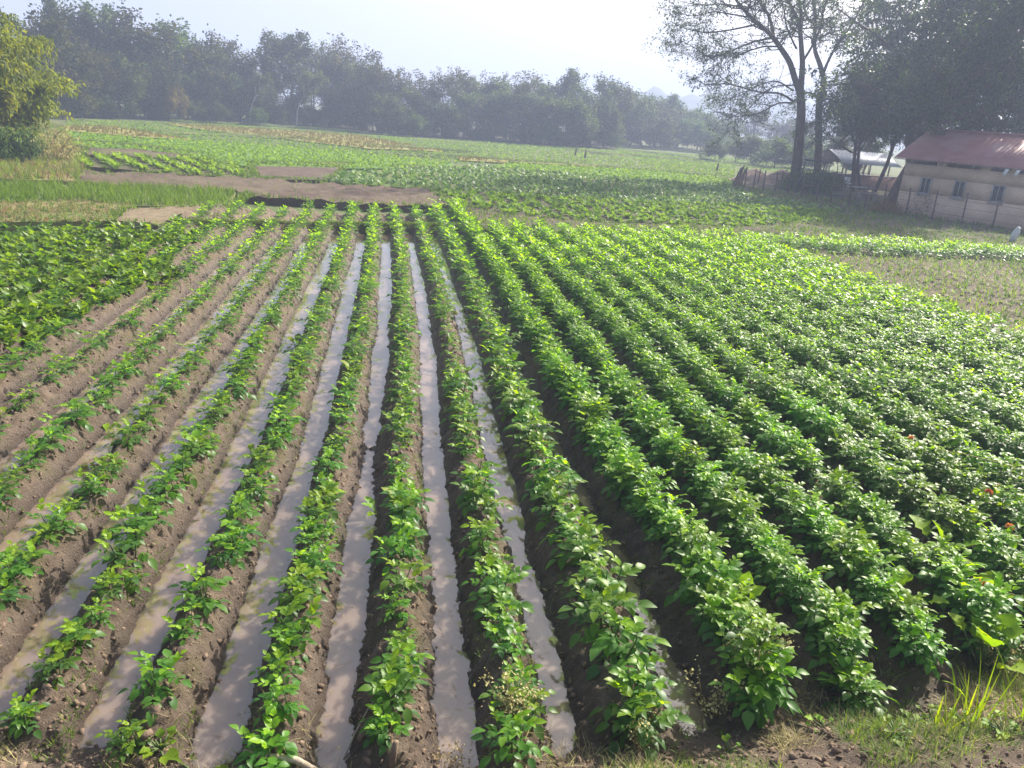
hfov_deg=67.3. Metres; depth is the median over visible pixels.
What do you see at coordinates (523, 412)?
potato plant
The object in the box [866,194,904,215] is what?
yellow shrub
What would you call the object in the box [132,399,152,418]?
potato plant
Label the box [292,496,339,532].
potato plant
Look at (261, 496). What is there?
potato plant
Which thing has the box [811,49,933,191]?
shade tree
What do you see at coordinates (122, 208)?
grass
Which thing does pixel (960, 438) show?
potato plant
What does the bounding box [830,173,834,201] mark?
fence post
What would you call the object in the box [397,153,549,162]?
bund
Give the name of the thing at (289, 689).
potato plant
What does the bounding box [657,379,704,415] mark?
potato plant
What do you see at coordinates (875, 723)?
bank grass
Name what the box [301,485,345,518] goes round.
potato plant
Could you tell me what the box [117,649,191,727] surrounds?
potato plant
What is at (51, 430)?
potato plant
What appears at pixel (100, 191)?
young cereal
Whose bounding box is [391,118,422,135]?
shrub
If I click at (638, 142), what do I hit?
shrub
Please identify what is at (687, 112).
broadleaf tree
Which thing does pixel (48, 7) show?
slim tree
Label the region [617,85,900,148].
hills
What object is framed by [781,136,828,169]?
shrub
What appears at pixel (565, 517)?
potato plant
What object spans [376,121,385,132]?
shrub
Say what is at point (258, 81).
pale trunk tree
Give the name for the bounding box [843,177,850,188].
plastic chair
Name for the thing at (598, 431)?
potato plant
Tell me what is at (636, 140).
broadleaf tree
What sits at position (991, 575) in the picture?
broad leaved plant
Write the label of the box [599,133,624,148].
shrub
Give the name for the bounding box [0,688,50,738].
potato plant
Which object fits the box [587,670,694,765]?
potato plant
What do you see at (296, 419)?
potato plant
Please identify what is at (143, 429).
potato plant
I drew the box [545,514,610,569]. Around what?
potato plant
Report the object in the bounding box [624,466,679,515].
potato plant
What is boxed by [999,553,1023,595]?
potato plant
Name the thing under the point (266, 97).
broadleaf tree
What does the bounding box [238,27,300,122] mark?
slim tree
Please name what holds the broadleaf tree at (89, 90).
on the forest floor
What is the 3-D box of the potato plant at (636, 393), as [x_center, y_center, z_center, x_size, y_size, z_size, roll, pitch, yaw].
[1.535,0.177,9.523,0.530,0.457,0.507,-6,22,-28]
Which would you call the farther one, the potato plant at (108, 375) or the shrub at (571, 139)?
the shrub at (571, 139)
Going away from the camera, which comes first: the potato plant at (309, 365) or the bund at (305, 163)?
the potato plant at (309, 365)
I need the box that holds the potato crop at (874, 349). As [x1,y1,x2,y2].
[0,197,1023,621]
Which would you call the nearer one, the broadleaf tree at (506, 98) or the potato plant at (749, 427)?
the potato plant at (749, 427)
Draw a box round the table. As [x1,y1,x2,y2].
[848,186,874,199]
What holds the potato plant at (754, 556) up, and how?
on the field soil
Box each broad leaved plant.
[712,571,765,610]
[831,528,877,544]
[883,565,948,605]
[909,514,988,558]
[948,612,1023,674]
[962,558,1009,611]
[979,484,1023,517]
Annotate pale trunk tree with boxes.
[249,70,274,124]
[295,67,329,125]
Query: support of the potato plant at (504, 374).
on the field soil
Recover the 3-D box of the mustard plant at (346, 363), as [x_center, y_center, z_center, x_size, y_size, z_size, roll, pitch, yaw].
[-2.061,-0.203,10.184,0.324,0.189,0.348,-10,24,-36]
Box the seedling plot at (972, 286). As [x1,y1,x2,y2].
[790,251,1023,340]
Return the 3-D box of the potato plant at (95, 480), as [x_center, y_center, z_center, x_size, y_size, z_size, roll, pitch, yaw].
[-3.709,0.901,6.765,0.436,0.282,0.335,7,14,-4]
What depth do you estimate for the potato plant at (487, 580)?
5.72 m
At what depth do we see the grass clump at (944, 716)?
4.59 m
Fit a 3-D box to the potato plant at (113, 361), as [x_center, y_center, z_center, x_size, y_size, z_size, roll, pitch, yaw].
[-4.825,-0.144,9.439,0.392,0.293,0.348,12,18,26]
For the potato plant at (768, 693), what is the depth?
4.84 m
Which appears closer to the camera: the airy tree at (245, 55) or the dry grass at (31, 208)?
the dry grass at (31, 208)
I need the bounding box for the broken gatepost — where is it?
[732,165,747,185]
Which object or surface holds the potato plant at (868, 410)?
on the field soil
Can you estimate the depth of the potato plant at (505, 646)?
5.09 m
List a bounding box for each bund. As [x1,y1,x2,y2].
[75,140,203,153]
[100,151,154,154]
[151,131,311,139]
[170,120,410,136]
[184,174,325,180]
[249,162,348,164]
[378,145,471,152]
[392,164,439,168]
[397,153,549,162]
[514,161,731,177]
[620,149,737,164]
[626,146,730,155]
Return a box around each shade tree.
[790,56,905,190]
[793,0,1023,205]
[804,0,1023,134]
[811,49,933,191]
[824,33,946,173]
[825,0,1006,163]
[828,45,955,191]
[869,0,1023,140]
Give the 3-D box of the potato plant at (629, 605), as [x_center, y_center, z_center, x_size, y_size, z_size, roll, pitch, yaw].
[0.714,1.492,5.587,0.714,0.523,0.606,20,20,31]
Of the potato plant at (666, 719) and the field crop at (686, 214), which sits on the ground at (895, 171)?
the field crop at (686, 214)
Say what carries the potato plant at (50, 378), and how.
on the field soil
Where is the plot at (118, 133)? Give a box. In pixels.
[66,126,188,140]
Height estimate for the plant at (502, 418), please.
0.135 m
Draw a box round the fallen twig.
[343,702,373,759]
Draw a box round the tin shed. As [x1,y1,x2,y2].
[822,149,901,175]
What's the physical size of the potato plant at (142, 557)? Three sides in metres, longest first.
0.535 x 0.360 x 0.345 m
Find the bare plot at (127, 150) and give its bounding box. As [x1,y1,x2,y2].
[83,148,187,157]
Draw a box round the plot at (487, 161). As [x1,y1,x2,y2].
[455,157,508,163]
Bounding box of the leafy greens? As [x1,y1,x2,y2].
[0,213,203,362]
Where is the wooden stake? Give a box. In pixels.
[389,739,398,767]
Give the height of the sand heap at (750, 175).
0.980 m
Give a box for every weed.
[135,726,176,764]
[161,748,228,767]
[432,741,475,767]
[473,661,546,716]
[625,705,660,752]
[683,655,749,727]
[717,733,743,759]
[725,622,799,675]
[804,714,837,731]
[883,714,913,746]
[896,709,928,724]
[898,189,941,214]
[912,704,942,724]
[948,708,993,731]
[971,635,1023,682]
[981,709,1023,739]
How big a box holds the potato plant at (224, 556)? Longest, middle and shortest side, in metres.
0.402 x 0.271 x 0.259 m
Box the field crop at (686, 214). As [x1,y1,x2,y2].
[64,118,841,225]
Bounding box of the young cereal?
[0,174,237,205]
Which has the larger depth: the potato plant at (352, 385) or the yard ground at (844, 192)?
the yard ground at (844, 192)
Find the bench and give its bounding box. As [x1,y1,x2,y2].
[857,192,877,200]
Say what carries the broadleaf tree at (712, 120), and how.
on the ground at (895, 171)
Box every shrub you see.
[0,118,52,162]
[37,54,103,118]
[53,100,77,118]
[68,92,96,117]
[101,104,122,118]
[120,106,136,117]
[123,102,148,116]
[141,103,169,119]
[160,84,189,118]
[174,96,209,120]
[178,64,242,119]
[190,112,207,120]
[206,111,213,120]
[209,105,234,121]
[210,97,255,121]
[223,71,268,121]
[245,107,268,125]
[261,102,289,124]
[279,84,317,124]
[284,113,295,123]
[290,103,313,124]
[298,115,318,126]
[302,102,327,126]
[318,103,356,128]
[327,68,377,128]
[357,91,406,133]
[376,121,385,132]
[379,121,395,133]
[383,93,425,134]
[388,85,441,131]
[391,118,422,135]
[403,114,430,136]
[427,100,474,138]
[428,126,439,135]
[436,114,474,137]
[438,128,457,137]
[440,127,459,138]
[464,128,480,138]
[475,126,495,140]
[510,131,520,141]
[516,132,538,143]
[546,129,570,145]
[562,126,584,146]
[572,128,596,146]
[579,103,611,146]
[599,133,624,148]
[623,125,643,145]
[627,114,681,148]
[654,116,700,148]
[683,118,730,151]
[697,140,729,159]
[721,136,760,161]
[739,134,774,163]
[747,136,792,167]
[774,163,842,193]
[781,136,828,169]
[801,168,849,190]
[802,136,855,170]
[832,138,896,172]
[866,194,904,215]
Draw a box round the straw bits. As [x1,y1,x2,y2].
[2,261,733,758]
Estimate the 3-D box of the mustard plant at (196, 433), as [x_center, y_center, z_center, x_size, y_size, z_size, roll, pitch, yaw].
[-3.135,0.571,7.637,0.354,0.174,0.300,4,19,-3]
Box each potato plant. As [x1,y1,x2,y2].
[0,471,22,499]
[0,536,54,579]
[0,541,49,592]
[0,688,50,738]
[5,392,36,412]
[5,463,31,482]
[15,447,45,471]
[19,383,39,401]
[20,498,87,539]
[21,429,59,459]
[24,642,82,690]
[27,522,62,547]
[30,413,77,450]
[33,368,62,385]
[44,417,75,436]
[45,614,105,661]
[52,398,96,432]
[59,497,87,517]
[63,394,104,422]
[64,468,117,500]
[80,597,116,629]
[83,456,125,483]
[84,364,128,397]
[84,384,119,413]
[85,520,156,575]
[88,567,124,603]
[93,719,153,767]
[99,451,128,479]
[99,495,163,549]
[99,560,150,593]
[100,373,121,384]
[101,359,134,383]
[103,418,149,450]
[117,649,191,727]
[126,396,166,429]
[128,468,183,514]
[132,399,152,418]
[133,419,154,433]
[137,494,176,526]
[142,469,188,496]
[146,449,199,487]
[152,389,173,403]
[153,373,185,394]
[155,369,189,390]
[160,594,213,646]
[165,355,198,377]
[166,448,197,471]
[167,562,232,617]
[170,431,211,456]
[179,414,220,437]
[180,427,221,461]
[192,396,231,425]
[194,534,251,569]
[199,395,235,419]
[205,510,269,557]
[210,386,236,401]
[210,391,235,406]
[211,491,261,531]
[221,355,256,376]
[224,349,259,378]
[224,374,256,399]
[228,488,263,517]
[229,699,300,767]
[230,469,279,507]
[231,369,248,387]
[233,446,278,481]
[238,465,272,490]
[248,646,305,690]
[250,674,309,726]
[253,444,277,460]
[255,412,300,442]
[257,592,323,656]
[261,427,287,449]
[262,620,316,674]
[263,391,298,417]
[267,405,307,438]
[268,563,328,624]
[273,404,295,419]
[276,372,306,395]
[278,558,329,601]
[279,385,301,405]
[280,352,315,375]
[281,364,311,383]
[283,345,317,370]
[284,539,343,577]
[286,373,308,394]
[289,512,338,543]
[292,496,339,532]
[293,524,323,551]
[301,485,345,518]
[305,446,347,485]
[312,471,338,496]
[320,444,343,465]
[321,433,350,453]
[326,380,359,405]
[328,408,357,429]
[329,401,352,422]
[333,424,352,442]
[334,391,358,414]
[338,374,365,390]
[342,363,364,377]
[342,371,358,384]
[346,358,365,374]
[357,643,429,728]
[357,697,413,756]
[365,525,423,575]
[370,637,434,692]
[372,557,433,600]
[376,591,415,627]
[379,478,435,520]
[380,410,420,438]
[380,512,427,548]
[381,369,417,399]
[382,474,415,502]
[383,443,409,474]
[384,621,417,651]
[385,381,424,413]
[385,492,422,533]
[387,465,413,489]
[389,407,411,425]
[390,399,419,419]
[392,359,421,378]
[393,355,419,373]
[393,431,415,447]
[394,394,415,412]
[395,371,421,388]
[436,372,482,399]
[439,391,485,427]
[441,365,477,392]
[442,357,465,377]
[442,364,477,390]
[442,388,479,418]
[447,393,471,409]
[447,422,485,449]
[447,437,477,457]
[449,405,482,432]
[450,447,501,502]
[450,477,513,522]
[452,417,473,435]
[455,464,501,506]
[459,516,512,559]
[460,554,532,610]
[466,564,534,634]
[468,546,518,576]
[470,705,553,767]
[471,519,496,544]
[477,603,527,644]
[478,670,557,741]
[481,621,533,670]
[485,362,524,391]
[488,375,534,396]
[489,657,545,699]
[493,371,525,394]
[494,384,540,415]
[497,352,525,382]
[498,383,539,421]
[502,380,536,406]
[502,397,549,432]
[505,411,562,451]
[510,409,559,442]
[512,430,558,468]
[520,469,560,503]
[521,441,584,489]
[529,473,587,515]
[529,486,587,531]
[537,351,572,387]
[539,345,573,379]
[539,505,596,545]
[541,349,575,386]
[543,357,593,391]
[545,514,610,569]
[553,365,601,410]
[555,518,620,577]
[556,380,587,407]
[556,556,618,601]
[556,584,637,648]
[561,550,656,638]
[564,387,601,415]
[567,390,612,428]
[567,394,618,438]
[571,412,603,447]
[579,607,670,686]
[582,418,627,451]
[582,418,634,473]
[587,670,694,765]
[592,357,621,378]
[594,447,649,496]
[596,365,630,392]
[596,365,632,392]
[598,442,648,480]
[599,364,643,398]
[601,459,662,506]
[602,380,644,414]
[606,655,677,711]
[615,377,653,409]
[616,398,649,423]
[619,392,671,434]
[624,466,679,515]
[624,482,690,536]
[625,403,680,449]
[639,414,675,447]
[640,425,692,460]
[643,424,692,471]
[643,501,694,550]
[645,365,678,395]
[647,373,693,401]
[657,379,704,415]
[657,503,709,560]
[658,375,699,407]
[662,536,754,611]
[663,440,715,483]
[665,520,729,578]
[668,395,702,427]
[677,393,714,430]
[681,456,730,492]
[683,411,707,440]
[684,464,744,512]
[686,575,761,637]
[691,404,737,446]
[691,586,750,646]
[694,370,732,404]
[698,468,763,536]
[699,418,748,460]
[704,379,736,412]
[704,601,798,683]
[708,641,809,730]
[709,486,770,537]
[710,431,749,468]
[717,508,783,567]
[718,443,754,480]
[719,376,753,414]
[724,441,787,491]
[728,398,772,434]
[732,392,768,414]
[732,408,782,441]
[732,453,795,503]
[736,528,795,581]
[749,534,807,599]
[751,468,809,516]
[752,415,796,451]
[756,420,802,461]
[758,371,797,404]
[764,379,803,414]
[767,388,816,425]
[769,560,833,620]
[771,429,821,469]
[773,486,829,535]
[782,394,824,428]
[784,444,830,486]
[784,495,852,553]
[791,398,831,437]
[792,586,882,650]
[797,516,847,566]
[798,404,853,454]
[804,598,876,674]
[810,421,859,463]
[811,648,899,720]
[813,465,862,510]
[820,515,882,581]
[824,539,903,596]
[825,391,871,427]
[828,488,885,525]
[829,438,876,469]
[839,430,889,475]
[841,402,886,432]
[847,491,899,539]
[850,413,890,442]
[850,567,906,631]
[853,453,902,490]
[864,420,906,451]
[864,427,918,464]
[866,454,936,505]
[867,510,912,552]
[869,582,936,637]
[878,530,937,570]
[884,472,944,517]
[885,439,927,470]
[886,604,959,680]
[893,401,942,436]
[896,432,962,491]
[901,531,967,586]
[903,410,949,452]
[906,487,965,536]
[912,549,987,619]
[925,419,970,453]
[926,456,971,492]
[927,499,989,552]
[935,424,986,469]
[939,567,1023,637]
[941,459,996,500]
[951,597,1023,678]
[952,449,996,478]
[953,483,1003,519]
[953,517,1017,570]
[967,525,1023,574]
[974,448,1023,489]
[979,478,1023,531]
[993,461,1023,509]
[998,429,1023,465]
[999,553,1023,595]
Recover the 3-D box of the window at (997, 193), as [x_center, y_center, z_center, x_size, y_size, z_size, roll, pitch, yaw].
[24.010,-9.362,38.037,0.160,0.897,0.740,-11,25,-38]
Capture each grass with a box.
[0,118,1023,767]
[0,120,204,225]
[611,605,1023,767]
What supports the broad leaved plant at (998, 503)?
on the field soil
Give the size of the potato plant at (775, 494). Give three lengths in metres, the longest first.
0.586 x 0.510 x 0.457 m
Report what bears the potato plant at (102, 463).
on the field soil
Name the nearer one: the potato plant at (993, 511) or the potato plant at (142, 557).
the potato plant at (142, 557)
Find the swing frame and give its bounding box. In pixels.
[795,159,842,196]
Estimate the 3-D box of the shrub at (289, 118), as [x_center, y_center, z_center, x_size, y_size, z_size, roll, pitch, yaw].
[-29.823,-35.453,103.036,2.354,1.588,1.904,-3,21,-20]
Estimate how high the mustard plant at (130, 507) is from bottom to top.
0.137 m
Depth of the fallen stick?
4.28 m
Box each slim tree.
[34,0,86,46]
[67,0,152,75]
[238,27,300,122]
[253,28,313,123]
[555,67,600,131]
[590,71,638,145]
[612,78,651,132]
[644,93,687,146]
[661,92,687,146]
[739,109,768,136]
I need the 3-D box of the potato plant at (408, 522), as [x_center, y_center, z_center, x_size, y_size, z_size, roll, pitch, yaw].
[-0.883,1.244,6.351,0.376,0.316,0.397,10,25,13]
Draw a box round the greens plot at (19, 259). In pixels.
[1,235,132,309]
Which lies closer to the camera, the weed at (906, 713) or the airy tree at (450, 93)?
the weed at (906, 713)
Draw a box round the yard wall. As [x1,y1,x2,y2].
[823,172,896,190]
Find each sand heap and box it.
[727,168,770,183]
[767,169,789,184]
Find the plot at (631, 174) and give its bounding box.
[501,164,732,183]
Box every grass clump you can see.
[931,686,977,732]
[946,665,994,702]
[950,657,1023,726]
[979,641,1023,719]
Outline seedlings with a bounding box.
[788,247,1023,342]
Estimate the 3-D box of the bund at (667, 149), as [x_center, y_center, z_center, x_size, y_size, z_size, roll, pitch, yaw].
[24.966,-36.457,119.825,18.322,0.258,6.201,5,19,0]
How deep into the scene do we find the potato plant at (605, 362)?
10.57 m
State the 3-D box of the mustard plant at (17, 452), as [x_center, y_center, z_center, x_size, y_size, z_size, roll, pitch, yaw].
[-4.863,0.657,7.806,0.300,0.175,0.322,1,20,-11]
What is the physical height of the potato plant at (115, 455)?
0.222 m
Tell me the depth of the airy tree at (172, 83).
88.67 m
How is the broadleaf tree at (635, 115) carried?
on the ground at (895, 171)
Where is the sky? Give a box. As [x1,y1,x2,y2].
[0,0,1010,145]
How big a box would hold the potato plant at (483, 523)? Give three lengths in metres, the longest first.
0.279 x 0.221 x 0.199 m
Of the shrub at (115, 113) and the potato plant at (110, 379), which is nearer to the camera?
the potato plant at (110, 379)
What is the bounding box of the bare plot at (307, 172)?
[251,166,341,183]
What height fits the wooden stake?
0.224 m
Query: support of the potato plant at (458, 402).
on the field soil
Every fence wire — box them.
[746,180,1018,225]
[747,174,1019,216]
[749,169,1018,208]
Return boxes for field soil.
[0,204,1023,767]
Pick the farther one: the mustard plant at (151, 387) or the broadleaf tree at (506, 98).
the broadleaf tree at (506, 98)
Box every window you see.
[916,177,932,195]
[949,181,966,199]
[986,185,1005,204]
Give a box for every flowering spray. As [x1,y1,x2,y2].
[908,435,1018,471]
[972,484,1023,501]
[979,579,1023,606]
[1005,523,1023,550]
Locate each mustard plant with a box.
[0,364,21,378]
[13,440,41,453]
[25,331,51,343]
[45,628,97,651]
[103,423,115,435]
[111,504,135,518]
[145,384,165,397]
[172,429,212,452]
[247,443,254,452]
[249,330,272,343]
[287,333,300,348]
[310,481,345,500]
[340,360,363,371]
[361,496,377,516]
[381,487,414,506]
[487,488,509,514]
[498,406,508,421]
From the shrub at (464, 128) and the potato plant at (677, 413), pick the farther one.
the shrub at (464, 128)
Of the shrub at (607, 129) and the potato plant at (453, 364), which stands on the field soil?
the potato plant at (453, 364)
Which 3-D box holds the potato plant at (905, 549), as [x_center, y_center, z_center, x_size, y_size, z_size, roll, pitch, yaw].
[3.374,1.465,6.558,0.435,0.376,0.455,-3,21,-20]
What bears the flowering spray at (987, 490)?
on the potato plant at (993, 511)
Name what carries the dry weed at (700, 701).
on the field soil
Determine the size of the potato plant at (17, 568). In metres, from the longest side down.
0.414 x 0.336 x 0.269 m
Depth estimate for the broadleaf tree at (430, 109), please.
101.23 m
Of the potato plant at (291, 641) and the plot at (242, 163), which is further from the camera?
the plot at (242, 163)
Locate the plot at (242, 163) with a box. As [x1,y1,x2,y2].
[71,133,453,170]
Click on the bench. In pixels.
(875, 194)
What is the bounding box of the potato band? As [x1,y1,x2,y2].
[774,245,1023,262]
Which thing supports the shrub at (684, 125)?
on the ground at (895, 171)
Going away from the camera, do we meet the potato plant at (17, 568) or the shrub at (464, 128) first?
the potato plant at (17, 568)
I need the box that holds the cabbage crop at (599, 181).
[324,163,839,207]
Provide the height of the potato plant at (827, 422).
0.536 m
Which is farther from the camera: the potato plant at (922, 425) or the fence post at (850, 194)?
the fence post at (850, 194)
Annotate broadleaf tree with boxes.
[6,3,113,117]
[56,47,107,116]
[60,0,227,117]
[121,13,211,103]
[121,64,179,117]
[173,75,219,120]
[178,31,246,118]
[185,58,254,120]
[189,23,256,119]
[240,77,284,121]
[294,48,367,107]
[339,52,406,125]
[416,98,451,136]
[452,84,480,138]
[466,71,519,132]
[470,83,541,141]
[483,76,535,139]
[517,89,586,144]
[531,78,586,129]
[543,93,603,146]
[575,82,621,145]
[598,104,626,147]
[613,88,662,145]
[618,92,678,146]
[672,104,700,147]
[677,105,712,149]
[688,110,738,144]
[715,120,745,143]
[760,117,794,141]
[787,115,826,141]
[828,123,867,149]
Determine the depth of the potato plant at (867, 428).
9.15 m
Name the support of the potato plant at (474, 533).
on the field soil
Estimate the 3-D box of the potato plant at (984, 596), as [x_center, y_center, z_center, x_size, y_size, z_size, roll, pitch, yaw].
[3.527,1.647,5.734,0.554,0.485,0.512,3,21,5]
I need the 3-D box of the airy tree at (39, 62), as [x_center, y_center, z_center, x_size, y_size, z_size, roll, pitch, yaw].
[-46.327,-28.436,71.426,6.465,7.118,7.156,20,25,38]
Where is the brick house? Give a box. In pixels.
[895,128,1023,229]
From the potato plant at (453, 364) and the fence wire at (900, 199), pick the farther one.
the fence wire at (900, 199)
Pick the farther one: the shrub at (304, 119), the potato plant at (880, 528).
the shrub at (304, 119)
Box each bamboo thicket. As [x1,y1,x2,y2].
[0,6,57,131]
[1,49,85,145]
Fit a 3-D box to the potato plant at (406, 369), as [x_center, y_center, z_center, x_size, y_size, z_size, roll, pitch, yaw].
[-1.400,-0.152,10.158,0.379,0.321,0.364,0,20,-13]
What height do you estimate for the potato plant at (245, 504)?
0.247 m
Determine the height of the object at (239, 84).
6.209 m
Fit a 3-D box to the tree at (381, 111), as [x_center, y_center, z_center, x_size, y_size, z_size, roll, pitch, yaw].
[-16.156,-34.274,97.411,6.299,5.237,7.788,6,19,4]
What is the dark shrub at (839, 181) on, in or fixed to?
on the yard ground at (844, 192)
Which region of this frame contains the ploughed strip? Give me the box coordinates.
[77,170,453,213]
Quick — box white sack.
[1009,227,1020,241]
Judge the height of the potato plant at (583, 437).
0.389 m
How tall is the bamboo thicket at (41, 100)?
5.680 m
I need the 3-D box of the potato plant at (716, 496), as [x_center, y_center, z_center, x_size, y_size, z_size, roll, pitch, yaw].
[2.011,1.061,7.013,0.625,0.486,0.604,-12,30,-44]
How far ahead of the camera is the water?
6.45 m
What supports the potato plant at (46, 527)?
on the field soil
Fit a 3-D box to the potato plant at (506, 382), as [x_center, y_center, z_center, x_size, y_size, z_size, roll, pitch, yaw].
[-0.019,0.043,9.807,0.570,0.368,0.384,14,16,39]
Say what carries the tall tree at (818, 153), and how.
on the yard ground at (844, 192)
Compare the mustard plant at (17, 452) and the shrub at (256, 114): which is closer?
the mustard plant at (17, 452)
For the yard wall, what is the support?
on the yard ground at (844, 192)
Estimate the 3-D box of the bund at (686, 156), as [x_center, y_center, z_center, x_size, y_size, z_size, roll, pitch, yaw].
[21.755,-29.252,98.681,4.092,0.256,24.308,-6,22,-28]
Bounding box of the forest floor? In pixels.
[49,116,641,147]
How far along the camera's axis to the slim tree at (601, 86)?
113.97 m
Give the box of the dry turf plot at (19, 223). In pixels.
[0,201,132,232]
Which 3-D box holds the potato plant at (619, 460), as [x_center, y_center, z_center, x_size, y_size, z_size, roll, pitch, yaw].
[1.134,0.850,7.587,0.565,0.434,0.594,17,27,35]
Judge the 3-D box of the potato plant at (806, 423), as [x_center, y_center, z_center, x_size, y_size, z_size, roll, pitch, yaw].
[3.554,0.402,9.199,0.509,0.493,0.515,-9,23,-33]
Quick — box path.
[466,207,1023,256]
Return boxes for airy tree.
[15,53,48,85]
[55,11,92,115]
[107,54,165,118]
[137,51,188,119]
[220,41,265,79]
[267,76,292,109]
[285,38,341,123]
[293,70,340,107]
[294,31,382,125]
[318,84,346,127]
[334,70,390,130]
[338,57,430,106]
[370,66,455,110]
[424,66,477,134]
[443,67,501,135]
[493,69,565,108]
[634,101,685,147]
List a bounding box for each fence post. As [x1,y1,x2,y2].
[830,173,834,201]
[848,182,852,204]
[864,185,869,206]
[905,188,911,212]
[931,190,938,218]
[960,193,968,223]
[991,200,999,228]
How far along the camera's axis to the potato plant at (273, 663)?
4.73 m
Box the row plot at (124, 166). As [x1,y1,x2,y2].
[83,157,253,176]
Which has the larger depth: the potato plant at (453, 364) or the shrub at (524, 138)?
the shrub at (524, 138)
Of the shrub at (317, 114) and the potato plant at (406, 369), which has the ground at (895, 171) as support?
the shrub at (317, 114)
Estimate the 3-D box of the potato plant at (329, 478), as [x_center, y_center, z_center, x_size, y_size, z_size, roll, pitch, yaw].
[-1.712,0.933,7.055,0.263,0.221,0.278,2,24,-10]
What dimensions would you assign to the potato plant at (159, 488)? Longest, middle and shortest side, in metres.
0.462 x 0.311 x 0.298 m
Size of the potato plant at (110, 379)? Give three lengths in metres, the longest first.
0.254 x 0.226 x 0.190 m
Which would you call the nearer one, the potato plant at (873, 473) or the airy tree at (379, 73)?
the potato plant at (873, 473)
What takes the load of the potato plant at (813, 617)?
on the field soil
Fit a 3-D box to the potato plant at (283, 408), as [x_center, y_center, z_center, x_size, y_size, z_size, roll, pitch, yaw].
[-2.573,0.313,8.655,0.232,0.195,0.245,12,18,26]
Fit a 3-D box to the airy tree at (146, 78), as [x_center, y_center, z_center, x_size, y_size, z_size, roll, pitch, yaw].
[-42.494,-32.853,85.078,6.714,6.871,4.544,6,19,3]
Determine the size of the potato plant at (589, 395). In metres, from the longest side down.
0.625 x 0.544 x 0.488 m
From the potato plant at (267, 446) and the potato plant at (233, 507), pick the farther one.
the potato plant at (267, 446)
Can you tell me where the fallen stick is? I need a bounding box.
[242,749,317,767]
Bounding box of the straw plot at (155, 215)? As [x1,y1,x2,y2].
[112,206,207,232]
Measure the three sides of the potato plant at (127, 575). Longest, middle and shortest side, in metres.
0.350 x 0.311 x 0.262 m
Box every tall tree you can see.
[642,0,859,177]
[761,0,881,174]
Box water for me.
[0,232,708,767]
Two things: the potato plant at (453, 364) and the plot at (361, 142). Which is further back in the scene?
the plot at (361, 142)
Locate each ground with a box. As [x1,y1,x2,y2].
[0,123,84,184]
[48,96,904,235]
[732,172,1023,235]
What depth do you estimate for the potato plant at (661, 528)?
6.58 m
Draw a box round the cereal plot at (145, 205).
[0,183,235,209]
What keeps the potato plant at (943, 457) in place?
on the field soil
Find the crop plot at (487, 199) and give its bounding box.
[436,191,841,226]
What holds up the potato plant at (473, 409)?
on the field soil
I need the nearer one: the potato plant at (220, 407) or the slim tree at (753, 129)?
the potato plant at (220, 407)
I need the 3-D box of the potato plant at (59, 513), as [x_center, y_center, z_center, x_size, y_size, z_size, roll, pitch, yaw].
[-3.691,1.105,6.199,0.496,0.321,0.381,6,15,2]
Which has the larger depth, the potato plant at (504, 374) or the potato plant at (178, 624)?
the potato plant at (504, 374)
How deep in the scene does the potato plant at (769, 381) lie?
10.06 m
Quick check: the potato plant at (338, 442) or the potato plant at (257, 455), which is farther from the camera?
the potato plant at (338, 442)
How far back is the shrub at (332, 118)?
104.29 m
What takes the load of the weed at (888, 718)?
on the field soil
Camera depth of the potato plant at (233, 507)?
6.48 m
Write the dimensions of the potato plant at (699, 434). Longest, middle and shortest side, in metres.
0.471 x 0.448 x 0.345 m
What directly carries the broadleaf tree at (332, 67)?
on the forest floor
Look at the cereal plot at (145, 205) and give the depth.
24.64 m
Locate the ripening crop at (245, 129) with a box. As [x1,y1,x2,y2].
[63,122,508,161]
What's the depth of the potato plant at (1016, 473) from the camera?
7.91 m
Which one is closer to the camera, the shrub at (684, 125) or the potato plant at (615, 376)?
the potato plant at (615, 376)
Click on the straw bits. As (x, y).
(332, 599)
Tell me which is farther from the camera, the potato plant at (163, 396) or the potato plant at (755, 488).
the potato plant at (163, 396)
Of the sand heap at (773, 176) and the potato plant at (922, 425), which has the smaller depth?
the potato plant at (922, 425)
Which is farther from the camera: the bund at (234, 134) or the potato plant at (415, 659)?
the bund at (234, 134)
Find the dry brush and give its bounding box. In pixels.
[2,121,92,161]
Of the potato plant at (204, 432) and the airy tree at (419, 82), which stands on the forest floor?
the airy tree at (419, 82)
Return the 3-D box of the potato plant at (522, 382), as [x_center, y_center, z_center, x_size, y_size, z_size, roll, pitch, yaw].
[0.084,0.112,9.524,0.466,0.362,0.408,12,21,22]
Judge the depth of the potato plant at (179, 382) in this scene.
9.30 m
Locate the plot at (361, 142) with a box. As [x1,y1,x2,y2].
[165,123,442,151]
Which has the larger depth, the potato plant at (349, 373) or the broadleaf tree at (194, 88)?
the broadleaf tree at (194, 88)
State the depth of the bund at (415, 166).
48.20 m
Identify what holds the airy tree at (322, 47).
on the forest floor
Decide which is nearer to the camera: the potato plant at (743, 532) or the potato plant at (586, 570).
the potato plant at (586, 570)

